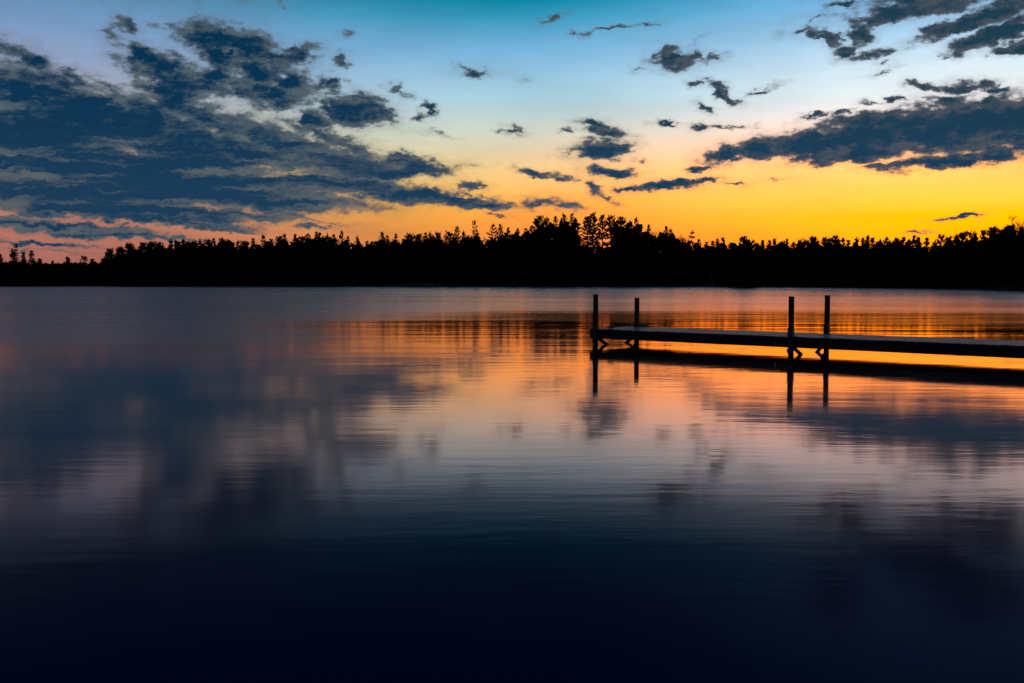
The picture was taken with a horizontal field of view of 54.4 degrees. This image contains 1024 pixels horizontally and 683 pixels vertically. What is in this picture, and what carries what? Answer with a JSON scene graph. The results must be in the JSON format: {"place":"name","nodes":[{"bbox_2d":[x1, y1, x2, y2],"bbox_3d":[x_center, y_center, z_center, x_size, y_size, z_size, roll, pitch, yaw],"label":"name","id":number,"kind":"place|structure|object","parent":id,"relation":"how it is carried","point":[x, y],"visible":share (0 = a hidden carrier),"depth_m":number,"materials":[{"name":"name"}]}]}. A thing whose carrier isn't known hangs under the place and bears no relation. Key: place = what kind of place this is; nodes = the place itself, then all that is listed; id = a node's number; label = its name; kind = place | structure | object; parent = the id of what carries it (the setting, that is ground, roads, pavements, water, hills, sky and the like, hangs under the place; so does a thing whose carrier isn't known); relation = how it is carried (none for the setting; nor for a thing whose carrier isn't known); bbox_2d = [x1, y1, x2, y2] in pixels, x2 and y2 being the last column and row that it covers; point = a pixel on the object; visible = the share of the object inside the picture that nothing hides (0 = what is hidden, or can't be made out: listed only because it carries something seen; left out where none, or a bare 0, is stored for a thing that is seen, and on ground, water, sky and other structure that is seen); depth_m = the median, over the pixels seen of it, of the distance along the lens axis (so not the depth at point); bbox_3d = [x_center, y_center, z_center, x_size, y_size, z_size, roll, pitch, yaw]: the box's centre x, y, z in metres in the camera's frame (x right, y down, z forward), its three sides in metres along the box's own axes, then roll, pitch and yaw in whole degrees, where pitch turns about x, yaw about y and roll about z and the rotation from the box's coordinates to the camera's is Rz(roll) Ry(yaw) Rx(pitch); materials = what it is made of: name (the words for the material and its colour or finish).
{"place":"outdoors","nodes":[
{"label":"outdoors","id":0,"kind":"place"},
{"bbox_2d":[382,279,441,285],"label":"sandy bank","id":1,"kind":"structure","parent":0,"point":[419,284],"depth_m":261.67,"materials":[{"name":"black"}]},
{"bbox_2d":[399,233,421,275],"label":"pine tree","id":2,"kind":"object","parent":1,"relation":"on","point":[410,240],"visible":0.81,"depth_m":265.24,"materials":[{"name":"black plant"}]},
{"bbox_2d":[423,231,438,272],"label":"pine tree","id":3,"kind":"object","parent":1,"relation":"on","point":[430,235],"visible":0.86,"depth_m":266.05,"materials":[{"name":"black plant"}]},
{"bbox_2d":[0,286,1023,682],"bbox_3d":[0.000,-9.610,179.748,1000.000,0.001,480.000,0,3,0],"label":"water","id":4,"kind":"structure","parent":0,"point":[366,484],"depth_m":6.48,"materials":[{"name":"blue liquid"}]},
{"bbox_2d":[589,294,1023,358],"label":"dock","id":5,"kind":"object","parent":4,"relation":"on","point":[791,340],"visible":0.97,"depth_m":17.97,"materials":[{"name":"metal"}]},
{"bbox_2d":[0,281,1023,289],"bbox_3d":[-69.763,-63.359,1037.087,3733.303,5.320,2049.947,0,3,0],"label":"ground","id":6,"kind":"structure","parent":0,"point":[996,286],"depth_m":249.78,"materials":[{"name":"black"}]},
{"bbox_2d":[9,248,17,264],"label":"pine tree","id":7,"kind":"object","parent":6,"relation":"on","point":[12,254],"visible":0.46,"depth_m":256.74,"materials":[{"name":"black plant"}]},
{"bbox_2d":[28,250,35,263],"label":"pine tree","id":8,"kind":"object","parent":6,"relation":"on","point":[31,255],"visible":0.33,"depth_m":265.14,"materials":[{"name":"black plant"}]},
{"bbox_2d":[97,257,109,279],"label":"pine tree","id":9,"kind":"object","parent":6,"relation":"on","point":[102,262],"visible":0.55,"depth_m":253.35,"materials":[{"name":"black plant"}]},
{"bbox_2d":[103,248,115,265],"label":"pine tree","id":10,"kind":"object","parent":6,"relation":"on","point":[109,254],"visible":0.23,"depth_m":258.17,"materials":[{"name":"black plant"}]},
{"bbox_2d":[113,246,125,259],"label":"pine tree","id":11,"kind":"object","parent":6,"relation":"on","point":[119,251],"visible":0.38,"depth_m":257.75,"materials":[{"name":"black plant"}]},
{"bbox_2d":[122,242,135,272],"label":"pine tree","id":12,"kind":"object","parent":6,"relation":"on","point":[130,247],"visible":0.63,"depth_m":255.35,"materials":[{"name":"black plant"}]},
{"bbox_2d":[135,241,153,283],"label":"pine tree","id":13,"kind":"object","parent":6,"relation":"on","point":[142,250],"visible":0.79,"depth_m":252.64,"materials":[{"name":"black plant"}]},
{"bbox_2d":[142,241,163,274],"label":"pine tree","id":14,"kind":"object","parent":6,"relation":"on","point":[154,253],"visible":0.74,"depth_m":254.59,"materials":[{"name":"black plant"}]},
{"bbox_2d":[155,241,164,255],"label":"pine tree","id":15,"kind":"object","parent":6,"relation":"on","point":[159,246],"visible":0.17,"depth_m":259.85,"materials":[{"name":"black plant"}]},
{"bbox_2d":[175,238,188,271],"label":"pine tree","id":16,"kind":"object","parent":6,"relation":"on","point":[184,249],"visible":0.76,"depth_m":255.60,"materials":[{"name":"black plant"}]},
{"bbox_2d":[181,241,194,262],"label":"pine tree","id":17,"kind":"object","parent":6,"relation":"on","point":[188,245],"visible":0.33,"depth_m":259.21,"materials":[{"name":"black plant"}]},
{"bbox_2d":[189,240,199,250],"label":"pine tree","id":18,"kind":"object","parent":6,"relation":"on","point":[193,244],"visible":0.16,"depth_m":261.01,"materials":[{"name":"black plant"}]},
{"bbox_2d":[199,239,216,277],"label":"pine tree","id":19,"kind":"object","parent":6,"relation":"on","point":[205,256],"visible":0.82,"depth_m":254.86,"materials":[{"name":"black plant"}]},
{"bbox_2d":[211,237,233,275],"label":"pine tree","id":20,"kind":"object","parent":6,"relation":"on","point":[223,242],"visible":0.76,"depth_m":254.93,"materials":[{"name":"black plant"}]},
{"bbox_2d":[237,240,251,275],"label":"pine tree","id":21,"kind":"object","parent":6,"relation":"on","point":[245,244],"visible":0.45,"depth_m":259.11,"materials":[{"name":"black plant"}]},
{"bbox_2d":[244,238,260,274],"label":"pine tree","id":22,"kind":"object","parent":6,"relation":"on","point":[252,254],"visible":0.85,"depth_m":255.64,"materials":[{"name":"black plant"}]},
{"bbox_2d":[260,235,266,263],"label":"pine tree","id":23,"kind":"object","parent":6,"relation":"on","point":[263,237],"visible":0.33,"depth_m":263.30,"materials":[{"name":"black plant"}]},
{"bbox_2d":[270,236,291,267],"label":"pine tree","id":24,"kind":"object","parent":6,"relation":"on","point":[278,240],"visible":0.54,"depth_m":260.93,"materials":[{"name":"black plant"}]},
{"bbox_2d":[279,234,291,268],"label":"pine tree","id":25,"kind":"object","parent":6,"relation":"on","point":[284,239],"visible":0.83,"depth_m":260.22,"materials":[{"name":"black plant"}]},
{"bbox_2d":[290,234,302,266],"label":"pine tree","id":26,"kind":"object","parent":6,"relation":"on","point":[295,238],"visible":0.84,"depth_m":261.40,"materials":[{"name":"black plant"}]},
{"bbox_2d":[295,235,311,272],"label":"pine tree","id":27,"kind":"object","parent":6,"relation":"on","point":[302,238],"visible":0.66,"depth_m":262.15,"materials":[{"name":"black plant"}]},
{"bbox_2d":[304,233,314,269],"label":"pine tree","id":28,"kind":"object","parent":6,"relation":"on","point":[306,241],"visible":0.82,"depth_m":262.92,"materials":[{"name":"black plant"}]},
{"bbox_2d":[321,233,332,272],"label":"pine tree","id":29,"kind":"object","parent":6,"relation":"on","point":[327,236],"visible":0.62,"depth_m":264.75,"materials":[{"name":"black plant"}]},
{"bbox_2d":[327,234,341,268],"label":"pine tree","id":30,"kind":"object","parent":6,"relation":"on","point":[335,247],"visible":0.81,"depth_m":261.49,"materials":[{"name":"black plant"}]},
{"bbox_2d":[333,230,349,279],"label":"pine tree","id":31,"kind":"object","parent":6,"relation":"on","point":[340,237],"visible":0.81,"depth_m":262.72,"materials":[{"name":"black plant"}]},
{"bbox_2d":[339,235,354,282],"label":"pine tree","id":32,"kind":"object","parent":6,"relation":"on","point":[347,249],"visible":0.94,"depth_m":261.80,"materials":[{"name":"black plant"}]},
{"bbox_2d":[374,232,386,267],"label":"pine tree","id":33,"kind":"object","parent":6,"relation":"on","point":[382,235],"visible":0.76,"depth_m":267.70,"materials":[{"name":"black plant"}]},
{"bbox_2d":[386,233,402,269],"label":"pine tree","id":34,"kind":"object","parent":6,"relation":"on","point":[396,252],"visible":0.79,"depth_m":267.19,"materials":[{"name":"black plant"}]},
{"bbox_2d":[413,233,429,278],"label":"pine tree","id":35,"kind":"object","parent":6,"relation":"on","point":[419,238],"visible":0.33,"depth_m":269.20,"materials":[{"name":"black plant"}]},
{"bbox_2d":[420,232,432,275],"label":"pine tree","id":36,"kind":"object","parent":6,"relation":"on","point":[424,237],"visible":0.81,"depth_m":268.04,"materials":[{"name":"black plant"}]},
{"bbox_2d":[432,231,443,259],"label":"pine tree","id":37,"kind":"object","parent":6,"relation":"on","point":[438,235],"visible":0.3,"depth_m":271.77,"materials":[{"name":"black plant"}]},
{"bbox_2d":[443,231,457,272],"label":"pine tree","id":38,"kind":"object","parent":6,"relation":"on","point":[447,238],"visible":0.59,"depth_m":271.00,"materials":[{"name":"black plant"}]},
{"bbox_2d":[453,226,460,251],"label":"pine tree","id":39,"kind":"object","parent":6,"relation":"on","point":[456,231],"visible":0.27,"depth_m":274.06,"materials":[{"name":"black plant"}]},
{"bbox_2d":[459,230,466,264],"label":"pine tree","id":40,"kind":"object","parent":6,"relation":"on","point":[463,233],"visible":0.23,"depth_m":274.24,"materials":[{"name":"black plant"}]},
{"bbox_2d":[466,219,481,273],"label":"pine tree","id":41,"kind":"object","parent":6,"relation":"on","point":[473,232],"visible":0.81,"depth_m":268.60,"materials":[{"name":"black plant"}]},
{"bbox_2d":[483,224,503,268],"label":"pine tree","id":42,"kind":"object","parent":6,"relation":"on","point":[495,231],"visible":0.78,"depth_m":270.83,"materials":[{"name":"black plant"}]},
{"bbox_2d":[494,224,506,266],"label":"pine tree","id":43,"kind":"object","parent":6,"relation":"on","point":[500,228],"visible":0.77,"depth_m":272.12,"materials":[{"name":"black plant"}]},
{"bbox_2d":[502,227,513,264],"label":"pine tree","id":44,"kind":"object","parent":6,"relation":"on","point":[508,233],"visible":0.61,"depth_m":272.73,"materials":[{"name":"black plant"}]},
{"bbox_2d":[0,220,1023,287],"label":"undergrowth","id":45,"kind":"object","parent":6,"relation":"on","point":[684,270],"visible":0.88,"depth_m":256.67,"materials":[{"name":"plant"}]},
{"bbox_2d":[509,228,522,271],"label":"pine tree","id":46,"kind":"object","parent":6,"relation":"on","point":[516,235],"visible":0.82,"depth_m":270.15,"materials":[{"name":"black plant"}]},
{"bbox_2d":[518,228,533,280],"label":"pine tree","id":47,"kind":"object","parent":6,"relation":"on","point":[524,249],"visible":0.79,"depth_m":268.02,"materials":[{"name":"black plant"}]},
{"bbox_2d":[524,215,555,283],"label":"pine tree","id":48,"kind":"object","parent":6,"relation":"on","point":[544,236],"visible":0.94,"depth_m":267.03,"materials":[{"name":"black plant"}]},
{"bbox_2d":[538,217,557,282],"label":"pine tree","id":49,"kind":"object","parent":6,"relation":"on","point":[549,222],"visible":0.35,"depth_m":270.63,"materials":[{"name":"black plant"}]},
{"bbox_2d":[544,215,564,282],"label":"pine tree","id":50,"kind":"object","parent":6,"relation":"on","point":[555,220],"visible":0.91,"depth_m":267.00,"materials":[{"name":"black plant"}]},
{"bbox_2d":[554,213,576,268],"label":"pine tree","id":51,"kind":"object","parent":6,"relation":"on","point":[563,240],"visible":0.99,"depth_m":266.51,"materials":[{"name":"black plant"}]},
{"bbox_2d":[564,213,583,281],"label":"pine tree","id":52,"kind":"object","parent":6,"relation":"on","point":[571,231],"visible":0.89,"depth_m":267.12,"materials":[{"name":"black plant"}]},
{"bbox_2d":[564,218,584,278],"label":"pine tree","id":53,"kind":"object","parent":6,"relation":"on","point":[578,239],"visible":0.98,"depth_m":267.26,"materials":[{"name":"black plant"}]},
{"bbox_2d":[580,216,594,265],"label":"pine tree","id":54,"kind":"object","parent":6,"relation":"on","point":[585,229],"visible":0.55,"depth_m":270.96,"materials":[{"name":"black plant"}]},
{"bbox_2d":[584,211,602,279],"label":"pine tree","id":55,"kind":"object","parent":6,"relation":"on","point":[594,231],"visible":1,"depth_m":266.78,"materials":[{"name":"black plant"}]},
{"bbox_2d":[596,214,610,252],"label":"pine tree","id":56,"kind":"object","parent":6,"relation":"on","point":[604,224],"visible":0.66,"depth_m":270.52,"materials":[{"name":"black plant"}]},
{"bbox_2d":[602,215,619,257],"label":"pine tree","id":57,"kind":"object","parent":6,"relation":"on","point":[609,223],"visible":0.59,"depth_m":270.67,"materials":[{"name":"black plant"}]},
{"bbox_2d":[604,216,634,268],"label":"pine tree","id":58,"kind":"object","parent":6,"relation":"on","point":[621,222],"visible":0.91,"depth_m":266.23,"materials":[{"name":"black plant"}]},
{"bbox_2d":[618,220,639,270],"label":"pine tree","id":59,"kind":"object","parent":6,"relation":"on","point":[632,241],"visible":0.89,"depth_m":266.03,"materials":[{"name":"black plant"}]},
{"bbox_2d":[639,224,655,266],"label":"pine tree","id":60,"kind":"object","parent":6,"relation":"on","point":[648,230],"visible":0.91,"depth_m":265.85,"materials":[{"name":"black plant"}]},
{"bbox_2d":[657,226,675,283],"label":"pine tree","id":61,"kind":"object","parent":6,"relation":"on","point":[665,243],"visible":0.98,"depth_m":262.24,"materials":[{"name":"black plant"}]},
{"bbox_2d":[699,241,709,280],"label":"pine tree","id":62,"kind":"object","parent":6,"relation":"on","point":[704,254],"visible":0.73,"depth_m":258.33,"materials":[{"name":"black plant"}]},
{"bbox_2d":[707,240,715,272],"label":"pine tree","id":63,"kind":"object","parent":6,"relation":"on","point":[712,244],"visible":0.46,"depth_m":258.12,"materials":[{"name":"black plant"}]},
{"bbox_2d":[710,238,721,282],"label":"pine tree","id":64,"kind":"object","parent":6,"relation":"on","point":[716,245],"visible":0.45,"depth_m":255.02,"materials":[{"name":"black plant"}]},
{"bbox_2d":[715,237,726,268],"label":"pine tree","id":65,"kind":"object","parent":6,"relation":"on","point":[723,247],"visible":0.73,"depth_m":249.32,"materials":[{"name":"black plant"}]},
{"bbox_2d":[720,244,730,279],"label":"pine tree","id":66,"kind":"object","parent":6,"relation":"on","point":[729,261],"visible":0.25,"depth_m":238.46,"materials":[{"name":"black plant"}]},
{"bbox_2d":[734,235,751,270],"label":"pine tree","id":67,"kind":"object","parent":6,"relation":"on","point":[743,237],"visible":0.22,"depth_m":210.27,"materials":[{"name":"black plant"}]},
{"bbox_2d":[739,239,759,278],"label":"pine tree","id":68,"kind":"object","parent":6,"relation":"on","point":[748,242],"visible":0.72,"depth_m":205.76,"materials":[{"name":"black plant"}]},
{"bbox_2d":[753,242,765,281],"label":"pine tree","id":69,"kind":"object","parent":6,"relation":"on","point":[760,270],"visible":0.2,"depth_m":227.70,"materials":[{"name":"black plant"}]},
{"bbox_2d":[763,240,772,273],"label":"pine tree","id":70,"kind":"object","parent":6,"relation":"on","point":[769,243],"visible":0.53,"depth_m":245.19,"materials":[{"name":"black plant"}]},
{"bbox_2d":[766,238,780,274],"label":"pine tree","id":71,"kind":"object","parent":6,"relation":"on","point":[774,247],"visible":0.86,"depth_m":240.60,"materials":[{"name":"black plant"}]},
{"bbox_2d":[771,240,785,264],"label":"pine tree","id":72,"kind":"object","parent":6,"relation":"on","point":[780,244],"visible":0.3,"depth_m":243.22,"materials":[{"name":"black plant"}]},
{"bbox_2d":[780,238,792,265],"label":"pine tree","id":73,"kind":"object","parent":6,"relation":"on","point":[786,247],"visible":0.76,"depth_m":239.27,"materials":[{"name":"black plant"}]},
{"bbox_2d":[795,239,808,269],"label":"pine tree","id":74,"kind":"object","parent":6,"relation":"on","point":[802,247],"visible":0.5,"depth_m":235.01,"materials":[{"name":"black plant"}]},
{"bbox_2d":[802,236,819,277],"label":"pine tree","id":75,"kind":"object","parent":6,"relation":"on","point":[813,241],"visible":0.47,"depth_m":232.81,"materials":[{"name":"black plant"}]},
{"bbox_2d":[815,236,829,265],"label":"pine tree","id":76,"kind":"object","parent":6,"relation":"on","point":[825,239],"visible":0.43,"depth_m":227.92,"materials":[{"name":"black plant"}]},
{"bbox_2d":[823,235,843,278],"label":"pine tree","id":77,"kind":"object","parent":6,"relation":"on","point":[835,242],"visible":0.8,"depth_m":220.21,"materials":[{"name":"black plant"}]},
{"bbox_2d":[834,237,845,267],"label":"pine tree","id":78,"kind":"object","parent":6,"relation":"on","point":[842,240],"visible":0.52,"depth_m":220.12,"materials":[{"name":"black plant"}]},
{"bbox_2d":[840,240,853,283],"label":"pine tree","id":79,"kind":"object","parent":6,"relation":"on","point":[847,248],"visible":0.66,"depth_m":215.46,"materials":[{"name":"black plant"}]},
{"bbox_2d":[847,236,862,274],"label":"pine tree","id":80,"kind":"object","parent":6,"relation":"on","point":[855,248],"visible":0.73,"depth_m":212.45,"materials":[{"name":"black plant"}]},
{"bbox_2d":[859,235,873,282],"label":"pine tree","id":81,"kind":"object","parent":6,"relation":"on","point":[867,242],"visible":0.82,"depth_m":208.30,"materials":[{"name":"black plant"}]},
{"bbox_2d":[867,237,875,274],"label":"pine tree","id":82,"kind":"object","parent":6,"relation":"on","point":[872,244],"visible":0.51,"depth_m":208.37,"materials":[{"name":"black plant"}]},
{"bbox_2d":[870,241,882,264],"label":"pine tree","id":83,"kind":"object","parent":6,"relation":"on","point":[878,243],"visible":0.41,"depth_m":206.28,"materials":[{"name":"black plant"}]},
{"bbox_2d":[878,237,894,264],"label":"pine tree","id":84,"kind":"object","parent":6,"relation":"on","point":[885,244],"visible":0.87,"depth_m":200.46,"materials":[{"name":"black plant"}]},
{"bbox_2d":[889,236,906,268],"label":"pine tree","id":85,"kind":"object","parent":6,"relation":"on","point":[896,243],"visible":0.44,"depth_m":199.63,"materials":[{"name":"black plant"}]},
{"bbox_2d":[894,237,907,267],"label":"pine tree","id":86,"kind":"object","parent":6,"relation":"on","point":[903,245],"visible":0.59,"depth_m":196.22,"materials":[{"name":"black plant"}]},
{"bbox_2d":[903,235,916,282],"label":"pine tree","id":87,"kind":"object","parent":6,"relation":"on","point":[913,241],"visible":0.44,"depth_m":195.00,"materials":[{"name":"black plant"}]},
{"bbox_2d":[912,236,922,264],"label":"pine tree","id":88,"kind":"object","parent":6,"relation":"on","point":[919,244],"visible":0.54,"depth_m":192.52,"materials":[{"name":"black plant"}]},
{"bbox_2d":[920,237,930,259],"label":"pine tree","id":89,"kind":"object","parent":6,"relation":"on","point":[925,243],"visible":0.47,"depth_m":191.29,"materials":[{"name":"black plant"}]},
{"bbox_2d":[932,234,952,276],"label":"pine tree","id":90,"kind":"object","parent":6,"relation":"on","point":[940,236],"visible":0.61,"depth_m":184.08,"materials":[{"name":"black plant"}]},
{"bbox_2d":[936,235,953,269],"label":"pine tree","id":91,"kind":"object","parent":6,"relation":"on","point":[948,240],"visible":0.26,"depth_m":184.31,"materials":[{"name":"black plant"}]},
{"bbox_2d":[946,234,962,273],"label":"pine tree","id":92,"kind":"object","parent":6,"relation":"on","point":[956,240],"visible":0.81,"depth_m":178.91,"materials":[{"name":"black plant"}]},
{"bbox_2d":[950,232,970,252],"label":"pine tree","id":93,"kind":"object","parent":6,"relation":"on","point":[961,236],"visible":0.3,"depth_m":182.66,"materials":[{"name":"black plant"}]},
{"bbox_2d":[964,230,975,247],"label":"pine tree","id":94,"kind":"object","parent":6,"relation":"on","point":[969,234],"visible":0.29,"depth_m":181.59,"materials":[{"name":"black plant"}]},
{"bbox_2d":[965,233,979,260],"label":"pine tree","id":95,"kind":"object","parent":6,"relation":"on","point":[975,237],"visible":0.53,"depth_m":175.38,"materials":[{"name":"black plant"}]},
{"bbox_2d":[973,230,986,258],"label":"pine tree","id":96,"kind":"object","parent":6,"relation":"on","point":[982,234],"visible":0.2,"depth_m":175.13,"materials":[{"name":"black plant"}]},
{"bbox_2d":[976,226,999,273],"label":"pine tree","id":97,"kind":"object","parent":6,"relation":"on","point":[991,231],"visible":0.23,"depth_m":170.44,"materials":[{"name":"black plant"}]},
{"bbox_2d":[987,226,1008,284],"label":"pine tree","id":98,"kind":"object","parent":6,"relation":"on","point":[997,241],"visible":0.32,"depth_m":162.90,"materials":[{"name":"black plant"}]},
{"bbox_2d":[993,224,1018,258],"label":"pine tree","id":99,"kind":"object","parent":6,"relation":"on","point":[1010,228],"visible":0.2,"depth_m":162.27,"materials":[{"name":"black plant"}]},
{"bbox_2d":[1003,215,1023,239],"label":"bare tree","id":100,"kind":"object","parent":6,"relation":"on","point":[1022,224],"visible":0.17,"depth_m":164.50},
{"bbox_2d":[1010,226,1023,278],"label":"pine tree","id":101,"kind":"object","parent":6,"relation":"on","point":[1020,234],"visible":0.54,"depth_m":154.68,"materials":[{"name":"black plant"}]},
{"bbox_2d":[0,0,1023,263],"label":"sky","id":102,"kind":"structure","parent":0,"point":[135,122],"materials":[{"name":"blue"}]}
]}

